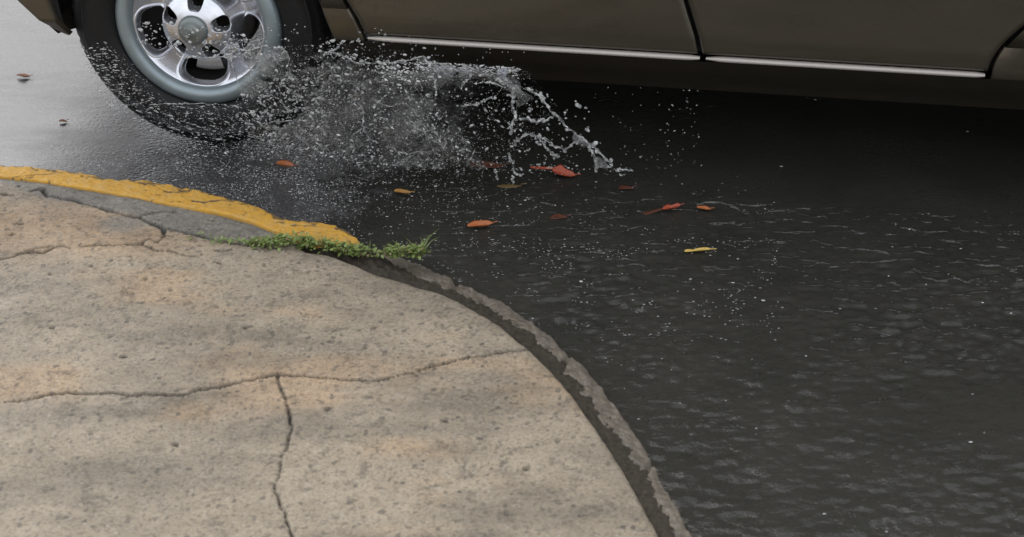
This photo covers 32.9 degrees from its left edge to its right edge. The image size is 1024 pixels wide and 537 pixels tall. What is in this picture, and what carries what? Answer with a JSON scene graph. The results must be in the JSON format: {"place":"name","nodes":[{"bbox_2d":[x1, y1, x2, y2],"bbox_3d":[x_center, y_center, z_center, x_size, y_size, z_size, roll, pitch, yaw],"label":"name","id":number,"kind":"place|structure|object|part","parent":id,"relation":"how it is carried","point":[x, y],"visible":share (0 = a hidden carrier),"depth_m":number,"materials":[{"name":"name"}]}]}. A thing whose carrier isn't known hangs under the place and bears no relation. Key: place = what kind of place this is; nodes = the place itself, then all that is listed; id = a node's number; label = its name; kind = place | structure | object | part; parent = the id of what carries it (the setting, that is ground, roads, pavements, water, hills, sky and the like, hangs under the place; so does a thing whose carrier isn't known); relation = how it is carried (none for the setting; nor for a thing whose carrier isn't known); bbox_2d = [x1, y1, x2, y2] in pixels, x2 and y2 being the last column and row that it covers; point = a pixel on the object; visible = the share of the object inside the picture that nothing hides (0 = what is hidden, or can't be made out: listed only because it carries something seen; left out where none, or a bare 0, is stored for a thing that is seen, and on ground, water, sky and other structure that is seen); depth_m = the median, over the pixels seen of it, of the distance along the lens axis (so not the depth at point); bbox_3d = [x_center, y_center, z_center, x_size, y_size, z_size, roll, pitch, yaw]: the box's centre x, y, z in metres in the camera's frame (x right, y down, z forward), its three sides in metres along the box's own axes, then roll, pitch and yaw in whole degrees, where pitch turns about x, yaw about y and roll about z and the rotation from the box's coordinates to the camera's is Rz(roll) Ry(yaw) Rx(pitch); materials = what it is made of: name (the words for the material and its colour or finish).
{"place":"outdoors","nodes":[
{"label":"outdoors","id":0,"kind":"place"},
{"bbox_2d":[0,179,657,536],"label":"pavement","id":1,"kind":"structure","parent":0,"point":[161,375],"depth_m":3.30,"materials":[{"name":"concrete"}]},
{"bbox_2d":[0,0,969,359],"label":"road","id":2,"kind":"structure","parent":0,"point":[94,130],"depth_m":4.42,"materials":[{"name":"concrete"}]},
{"bbox_2d":[17,73,32,76],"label":"leaf","id":3,"kind":"object","parent":2,"relation":"on","point":[24,75],"visible":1,"depth_m":4.74,"materials":[{"name":"brown plant"}]},
{"bbox_2d":[0,165,360,250],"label":"kerb","id":4,"kind":"structure","parent":2,"relation":"on","point":[184,198],"depth_m":4.01,"materials":[{"name":"yellow paint"}]},
{"bbox_2d":[276,160,297,166],"bbox_3d":[-0.554,-0.255,4.254,0.057,0.014,0.029,8,31,13],"label":"leaf","id":5,"kind":"object","parent":2,"relation":"on","point":[284,162],"visible":1,"depth_m":4.26,"materials":[{"name":"orange plant"}]},
{"bbox_2d":[81,21,701,182],"bbox_3d":[-0.314,-0.387,4.082,1.525,0.426,0.352,4,30,8],"label":"water splash","id":6,"kind":"object","parent":2,"relation":"on","point":[542,98],"visible":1,"depth_m":4.04,"materials":[{"name":"white"}]},
{"bbox_2d":[294,244,674,536],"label":"concrete curb","id":7,"kind":"structure","parent":2,"relation":"on","point":[640,483],"depth_m":3.46,"materials":[{"name":"concrete"}]},
{"bbox_2d":[187,228,439,259],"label":"grass","id":8,"kind":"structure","parent":7,"relation":"on","point":[354,249],"depth_m":3.80,"materials":[{"name":"green plant"}]},
{"bbox_2d":[18,0,1023,141],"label":"car","id":9,"kind":"object","parent":2,"relation":"on","point":[969,53],"visible":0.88,"depth_m":4.04,"materials":[{"name":"brown metal"}]},
{"bbox_3d":[-0.011,-1.030,3.828,0.916,1.121,0.240,4,30,8],"label":"front door","id":10,"kind":"part","parent":9,"relation":"part of","materials":[{"name":"brown metal"}]},
{"bbox_3d":[0.936,-0.957,3.701,1.177,1.121,0.240,4,30,8],"label":"rear door","id":11,"kind":"part","parent":9,"relation":"part of","materials":[{"name":"brown metal"}]},
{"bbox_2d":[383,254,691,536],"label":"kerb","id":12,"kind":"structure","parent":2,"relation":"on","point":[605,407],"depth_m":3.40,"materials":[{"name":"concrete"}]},
{"bbox_2d":[324,73,1023,536],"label":"puddle","id":13,"kind":"object","parent":2,"relation":"on","point":[808,405],"visible":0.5,"depth_m":3.80,"materials":[{"name":"liquid"}]},
{"bbox_2d":[394,189,414,193],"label":"leaf","id":14,"kind":"object","parent":13,"relation":"on","point":[403,191],"visible":1,"depth_m":4.14,"materials":[{"name":"yellow plant"}]},
{"bbox_2d":[467,220,497,226],"bbox_3d":[-0.067,-0.102,3.989,0.073,0.013,0.028,-9,31,-15],"label":"leaf","id":15,"kind":"object","parent":13,"relation":"on","point":[482,223],"visible":1,"depth_m":3.99,"materials":[{"name":"orange plant"}]},
{"bbox_2d":[469,160,509,167],"bbox_3d":[-0.056,-0.252,4.254,0.095,0.009,0.040,6,31,11],"label":"leaf","id":16,"kind":"object","parent":13,"relation":"on","point":[486,164],"visible":0.91,"depth_m":4.26,"materials":[{"name":"brown plant"}]},
{"bbox_2d":[497,183,526,187],"bbox_3d":[0.000,-0.198,4.169,0.072,0.007,0.021,-4,30,-7],"label":"leaf","id":17,"kind":"object","parent":13,"relation":"on","point":[507,186],"visible":1,"depth_m":4.17,"materials":[{"name":"plant"}]},
{"bbox_2d":[36,131,1010,531],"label":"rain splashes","id":18,"kind":"object","parent":13,"relation":"on","point":[366,201],"visible":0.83,"depth_m":4.19,"materials":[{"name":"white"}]},
{"bbox_2d":[530,166,559,169],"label":"leaf","id":19,"kind":"object","parent":13,"relation":"on","point":[544,168],"visible":0.94,"depth_m":4.21,"materials":[{"name":"red plant"}]},
{"bbox_2d":[550,214,570,218],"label":"leaf","id":20,"kind":"object","parent":13,"relation":"on","point":[559,216],"visible":1,"depth_m":4.04,"materials":[{"name":"brown plant"}]},
{"bbox_2d":[552,165,580,176],"bbox_3d":[0.132,-0.233,4.213,0.070,0.018,0.040,3,44,5],"label":"leaf","id":21,"kind":"object","parent":13,"relation":"on","point":[562,170],"visible":0.98,"depth_m":4.22,"materials":[{"name":"plant"}]},
{"bbox_2d":[618,185,636,188],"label":"leaf","id":22,"kind":"object","parent":13,"relation":"on","point":[624,187],"visible":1,"depth_m":4.16,"materials":[{"name":"brown plant"}]},
{"bbox_2d":[642,208,661,214],"bbox_3d":[0.339,-0.136,4.063,0.086,0.007,0.014,-15,33,-24],"label":"leaf","id":23,"kind":"object","parent":13,"relation":"on","point":[652,211],"visible":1,"depth_m":4.06,"materials":[{"name":"red plant"}]},
{"bbox_2d":[662,203,683,209],"bbox_3d":[0.379,-0.144,4.060,0.058,0.013,0.021,-11,32,-19],"label":"leaf","id":24,"kind":"object","parent":13,"relation":"on","point":[673,206],"visible":1,"depth_m":4.06,"materials":[{"name":"plant"}]},
{"bbox_2d":[684,247,715,251],"bbox_3d":[0.423,-0.041,3.892,0.072,0.009,0.015,-2,30,-4],"label":"leaf","id":25,"kind":"object","parent":13,"relation":"on","point":[697,249],"visible":1,"depth_m":3.89,"materials":[{"name":"yellow plant"}]},
{"bbox_2d":[697,206,712,209],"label":"leaf","id":26,"kind":"object","parent":13,"relation":"on","point":[704,207],"visible":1,"depth_m":4.07,"materials":[{"name":"orange plant"}]}
]}

